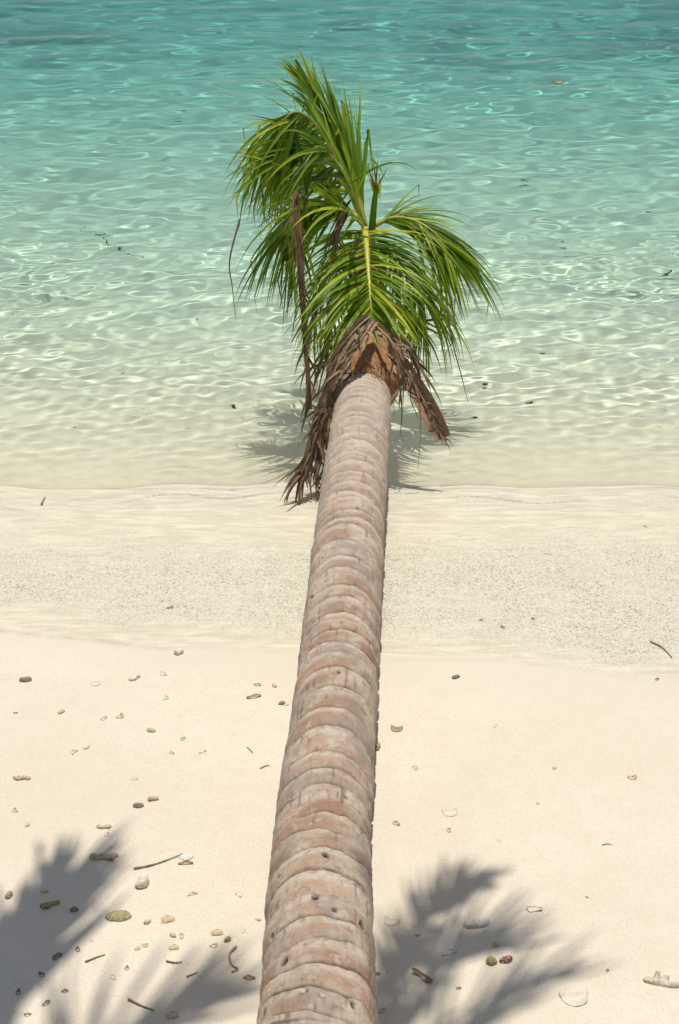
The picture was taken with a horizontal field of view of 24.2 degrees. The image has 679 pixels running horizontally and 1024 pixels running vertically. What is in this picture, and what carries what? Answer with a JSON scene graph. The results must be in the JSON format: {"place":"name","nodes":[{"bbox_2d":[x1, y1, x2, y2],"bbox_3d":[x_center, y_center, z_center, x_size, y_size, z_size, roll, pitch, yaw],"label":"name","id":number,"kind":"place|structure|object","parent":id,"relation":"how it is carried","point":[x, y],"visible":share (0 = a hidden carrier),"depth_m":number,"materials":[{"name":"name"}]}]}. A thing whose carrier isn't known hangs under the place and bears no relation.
{"place":"outdoors","nodes":[
{"label":"outdoors","id":0,"kind":"place"},
{"bbox_2d":[0,463,678,1023],"bbox_3d":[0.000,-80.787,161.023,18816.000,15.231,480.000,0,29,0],"label":"beach sand","id":1,"kind":"structure","parent":0,"point":[98,577],"depth_m":4.68,"materials":[{"name":"beige sand"}]},
{"bbox_2d":[5,891,12,898],"bbox_3d":[-0.837,0.970,4.007,0.018,0.018,0.026,0,29,0],"label":"pebble","id":2,"kind":"object","parent":1,"relation":"on","point":[9,895],"visible":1,"depth_m":4.00,"materials":[{"name":"stone"}]},
{"bbox_2d":[13,775,30,779],"bbox_3d":[-0.901,0.755,4.485,0.053,0.016,0.019,0,29,0],"label":"coral fragment","id":3,"kind":"object","parent":1,"relation":"on","point":[23,777],"visible":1,"depth_m":4.48,"materials":[{"name":"beige stone"}]},
{"bbox_2d":[19,676,31,681],"bbox_3d":[-0.991,0.529,4.994,0.040,0.021,0.024,0,29,0],"label":"pebble","id":4,"kind":"object","parent":1,"relation":"on","point":[25,679],"visible":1,"depth_m":4.99,"materials":[{"name":"stone"}]},
{"bbox_2d":[40,900,59,908],"bbox_3d":[-0.727,0.986,3.971,0.052,0.021,0.025,-7,30,-12],"label":"coral fragment","id":5,"kind":"object","parent":1,"relation":"on","point":[49,904],"visible":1,"depth_m":3.97,"materials":[{"name":"stone"}]},
{"bbox_2d":[52,952,61,959],"bbox_3d":[-0.677,1.065,3.794,0.017,0.006,0.027,23,36,35],"label":"dark crumb","id":6,"kind":"object","parent":1,"relation":"on","point":[58,954],"visible":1,"depth_m":3.80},
{"bbox_2d":[69,906,78,911],"bbox_3d":[-0.663,0.993,3.956,0.022,0.017,0.016,-14,32,-24],"label":"pebble","id":7,"kind":"object","parent":1,"relation":"on","point":[74,909],"visible":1,"depth_m":3.95,"materials":[{"name":"stone"}]},
{"bbox_2d":[85,954,104,962],"bbox_3d":[-0.585,1.067,3.787,0.051,0.007,0.005,-18,34,-29],"label":"twig","id":8,"kind":"object","parent":1,"relation":"on","point":[93,958],"visible":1,"depth_m":3.78,"materials":[{"name":"brown wood"}]},
{"bbox_2d":[90,681,99,685],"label":"seashell","id":9,"kind":"object","parent":1,"relation":"on","point":[95,683],"visible":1,"depth_m":4.97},
{"bbox_2d":[96,824,110,828],"bbox_3d":[-0.637,0.850,4.274,0.041,0.016,0.018,0,29,0],"label":"coral fragment","id":10,"kind":"object","parent":1,"relation":"on","point":[104,826],"visible":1,"depth_m":4.27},
{"bbox_2d":[89,852,118,859],"bbox_3d":[-0.618,0.904,4.153,0.078,0.030,0.032,0,29,0],"label":"coral fragment","id":11,"kind":"object","parent":1,"relation":"on","point":[105,856],"visible":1,"depth_m":4.14,"materials":[{"name":"brown stone"}]},
{"bbox_2d":[105,910,131,921],"bbox_3d":[-0.549,1.006,3.933,0.067,0.023,0.040,0,29,0],"label":"pebble","id":12,"kind":"object","parent":1,"relation":"on","point":[119,915],"visible":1,"depth_m":3.92,"materials":[{"name":"stone"}]},
{"bbox_2d":[116,712,123,718],"bbox_3d":[-0.662,0.619,4.790,0.019,0.006,0.027,19,34,30],"label":"shell chip","id":13,"kind":"object","parent":1,"relation":"on","point":[121,715],"visible":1,"depth_m":4.79,"materials":[{"name":"beige"}]},
{"bbox_2d":[129,674,139,680],"bbox_3d":[-0.647,0.524,5.001,0.042,0.017,0.022,-25,38,-37],"label":"coral fragment","id":14,"kind":"object","parent":1,"relation":"on","point":[134,677],"visible":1,"depth_m":4.99,"materials":[{"name":"white stone"}]},
{"bbox_2d":[133,802,143,807],"bbox_3d":[-0.555,0.810,4.365,0.030,0.019,0.019,0,29,0],"label":"pebble","id":15,"kind":"object","parent":1,"relation":"on","point":[138,805],"visible":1,"depth_m":4.36,"materials":[{"name":"stone"}]},
{"bbox_2d":[127,998,153,1010],"bbox_3d":[-0.457,1.134,3.640,0.074,0.006,0.007,16,33,26],"label":"twig","id":16,"kind":"object","parent":1,"relation":"on","point":[133,1001],"visible":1,"depth_m":3.64,"materials":[{"name":"brown wood"}]},
{"bbox_2d":[135,874,149,888],"bbox_3d":[-0.505,0.947,4.050,0.037,0.035,0.042,0,29,0],"label":"coral lump","id":17,"kind":"object","parent":1,"relation":"on","point":[143,881],"visible":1,"depth_m":4.04,"materials":[{"name":"white stone"}]},
{"bbox_2d":[143,919,150,924],"bbox_3d":[-0.474,1.013,3.911,0.021,0.012,0.012,-18,33,-29],"label":"coral chip","id":18,"kind":"object","parent":1,"relation":"on","point":[147,921],"visible":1,"depth_m":3.91,"materials":[{"name":"beige stone"}]},
{"bbox_2d":[147,728,155,731],"bbox_3d":[-0.561,0.650,4.717,0.028,0.014,0.021,0,29,0],"label":"shell chip","id":19,"kind":"object","parent":1,"relation":"on","point":[151,730],"visible":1,"depth_m":4.71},
{"bbox_2d":[148,796,158,800],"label":"coral fragment","id":20,"kind":"object","parent":1,"relation":"on","point":[152,798],"visible":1,"depth_m":4.39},
{"bbox_2d":[134,853,182,868],"bbox_3d":[-0.471,0.913,4.132,0.138,0.009,0.012,-14,32,-23],"label":"twig","id":21,"kind":"object","parent":1,"relation":"on","point":[138,867],"visible":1,"depth_m":4.12,"materials":[{"name":"brown wood"}]},
{"bbox_2d":[161,915,174,923],"bbox_3d":[-0.427,1.009,3.921,0.037,0.009,0.026,-10,31,-17],"label":"seashell","id":22,"kind":"object","parent":1,"relation":"on","point":[167,918],"visible":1,"depth_m":3.92,"materials":[{"name":"beige"}]},
{"bbox_2d":[165,1011,178,1018],"bbox_3d":[-0.382,1.148,3.610,0.032,0.008,0.022,-5,29,-9],"label":"seashell","id":23,"kind":"object","parent":1,"relation":"on","point":[171,1014],"visible":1,"depth_m":3.61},
{"bbox_2d":[168,944,178,949],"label":"seashell","id":24,"kind":"object","parent":1,"relation":"on","point":[173,947],"visible":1,"depth_m":3.82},
{"bbox_2d":[174,648,183,654],"bbox_3d":[-0.523,0.456,5.156,0.033,0.024,0.024,-19,34,-31],"label":"coral lump","id":25,"kind":"object","parent":1,"relation":"on","point":[178,651],"visible":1,"depth_m":5.15,"materials":[{"name":"white stone"}]},
{"bbox_2d":[178,860,192,864],"bbox_3d":[-0.401,0.915,4.131,0.039,0.007,0.017,0,29,0],"label":"bark chip","id":26,"kind":"object","parent":1,"relation":"on","point":[186,861],"visible":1,"depth_m":4.13,"materials":[{"name":"brown wood"}]},
{"bbox_2d":[179,852,192,859],"bbox_3d":[-0.401,0.905,4.154,0.039,0.010,0.027,-10,31,-17],"label":"seashell","id":27,"kind":"object","parent":1,"relation":"on","point":[186,856],"visible":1,"depth_m":4.15,"materials":[{"name":"white"}]},
{"bbox_2d":[210,929,222,935],"bbox_3d":[-0.300,1.030,3.875,0.032,0.008,0.024,0,29,0],"label":"seashell","id":28,"kind":"object","parent":1,"relation":"on","point":[214,932],"visible":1,"depth_m":3.87,"materials":[{"name":"beige"}]},
{"bbox_2d":[224,936,230,941],"bbox_3d":[-0.273,1.040,3.851,0.021,0.015,0.014,-22,36,-34],"label":"pebble","id":29,"kind":"object","parent":1,"relation":"on","point":[227,939],"visible":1,"depth_m":3.85,"materials":[{"name":"stone"}]},
{"bbox_2d":[228,945,238,971],"bbox_3d":[-0.254,1.069,3.785,0.023,0.012,0.092,-3,29,-5],"label":"twig","id":30,"kind":"object","parent":1,"relation":"on","point":[232,950],"visible":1,"depth_m":3.79,"materials":[{"name":"beige wood"}]},
{"bbox_2d":[243,975,254,979],"bbox_3d":[-0.213,1.096,3.729,0.029,0.005,0.016,0,29,0],"label":"bark chip","id":31,"kind":"object","parent":1,"relation":"on","point":[248,977],"visible":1,"depth_m":3.73,"materials":[{"name":"brown wood"}]},
{"bbox_2d":[246,694,260,698],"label":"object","id":32,"kind":"object","parent":1,"relation":"on","point":[254,695],"visible":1,"depth_m":4.90,"materials":[{"name":"plant"}]},
{"bbox_2d":[221,47,506,1023],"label":"coconut palm","id":33,"kind":"object","parent":1,"relation":"on","point":[319,957],"visible":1,"depth_m":5.68,"materials":[{"name":"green plant"}]},
{"bbox_2d":[375,743,380,750],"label":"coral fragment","id":34,"kind":"object","parent":1,"relation":"on","point":[377,746],"visible":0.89,"depth_m":4.62,"materials":[{"name":"stone"}]},
{"bbox_2d":[384,915,399,925],"bbox_3d":[0.127,1.014,3.915,0.039,0.008,0.027,10,31,17],"label":"seashell","id":35,"kind":"object","parent":1,"relation":"on","point":[387,919],"visible":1,"depth_m":3.92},
{"bbox_2d":[391,725,402,731],"bbox_3d":[0.170,0.649,4.731,0.037,0.010,0.026,5,29,9],"label":"seashell","id":36,"kind":"object","parent":1,"relation":"on","point":[396,729],"visible":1,"depth_m":4.73,"materials":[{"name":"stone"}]},
{"bbox_2d":[412,967,432,981],"bbox_3d":[0.197,1.091,3.725,0.019,0.015,0.060,-23,36,-35],"label":"bark chip","id":37,"kind":"object","parent":1,"relation":"on","point":[419,973],"visible":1,"depth_m":3.73,"materials":[{"name":"brown wood"}]},
{"bbox_2d":[442,949,456,954],"bbox_3d":[0.263,1.060,3.811,0.039,0.007,0.016,-15,32,-25],"label":"shell fragment","id":38,"kind":"object","parent":1,"relation":"on","point":[450,951],"visible":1,"depth_m":3.81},
{"bbox_2d":[442,808,457,816],"bbox_3d":[0.303,0.826,4.343,0.043,0.009,0.032,0,29,0],"label":"seashell","id":39,"kind":"object","parent":1,"relation":"on","point":[445,812],"visible":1,"depth_m":4.34,"materials":[{"name":"white"}]},
{"bbox_2d":[463,918,489,927],"bbox_3d":[0.339,1.016,3.908,0.068,0.024,0.030,-5,29,-8],"label":"coral fragment","id":40,"kind":"object","parent":1,"relation":"on","point":[475,923],"visible":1,"depth_m":3.90,"materials":[{"name":"white stone"}]},
{"bbox_2d":[486,956,496,965],"bbox_3d":[0.362,1.072,3.777,0.025,0.024,0.025,23,36,35],"label":"pebble","id":41,"kind":"object","parent":1,"relation":"on","point":[491,960],"visible":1,"depth_m":3.77,"materials":[{"name":"stone"}]},
{"bbox_2d":[492,941,498,946],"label":"pebble","id":42,"kind":"object","parent":1,"relation":"on","point":[495,944],"visible":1,"depth_m":3.83,"materials":[{"name":"stone"}]},
{"bbox_2d":[499,955,512,963],"bbox_3d":[0.398,1.071,3.785,0.034,0.021,0.023,0,29,0],"label":"pebble","id":43,"kind":"object","parent":1,"relation":"on","point":[506,959],"visible":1,"depth_m":3.78,"materials":[{"name":"stone"}]},
{"bbox_2d":[526,906,541,911],"bbox_3d":[0.487,0.993,3.962,0.040,0.008,0.021,-5,29,-10],"label":"shell fragment","id":44,"kind":"object","parent":1,"relation":"on","point":[529,908],"visible":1,"depth_m":3.96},
{"bbox_2d":[559,989,587,1006],"bbox_3d":[0.544,1.127,3.666,0.067,0.013,0.050,0,29,0],"label":"seashell","id":45,"kind":"object","parent":1,"relation":"on","point":[579,998],"visible":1,"depth_m":3.67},
{"bbox_2d":[627,774,636,779],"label":"seashell","id":46,"kind":"object","parent":1,"relation":"on","point":[633,776],"visible":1,"depth_m":4.50,"materials":[{"name":"beige"}]},
{"bbox_2d":[650,641,671,657],"bbox_3d":[1.058,0.449,5.185,0.016,0.013,0.118,-14,32,-23],"label":"twig","id":47,"kind":"object","parent":1,"relation":"on","point":[660,646],"visible":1,"depth_m":5.20,"materials":[{"name":"brown wood"}]},
{"bbox_2d":[643,970,678,987],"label":"coral fragment","id":48,"kind":"object","parent":1,"relation":"on","point":[656,980],"visible":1,"depth_m":3.71,"materials":[{"name":"white stone"}]},
{"bbox_2d":[0,0,678,478],"bbox_3d":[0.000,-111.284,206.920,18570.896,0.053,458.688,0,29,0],"label":"water","id":49,"kind":"structure","parent":0,"point":[132,340],"depth_m":9.22,"materials":[{"name":"teal liquid"}]},
{"bbox_2d":[138,485,678,496],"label":"shallow water","id":50,"kind":"structure","parent":0,"point":[459,488],"depth_m":6.31,"materials":[{"name":"liquid"}]}
]}

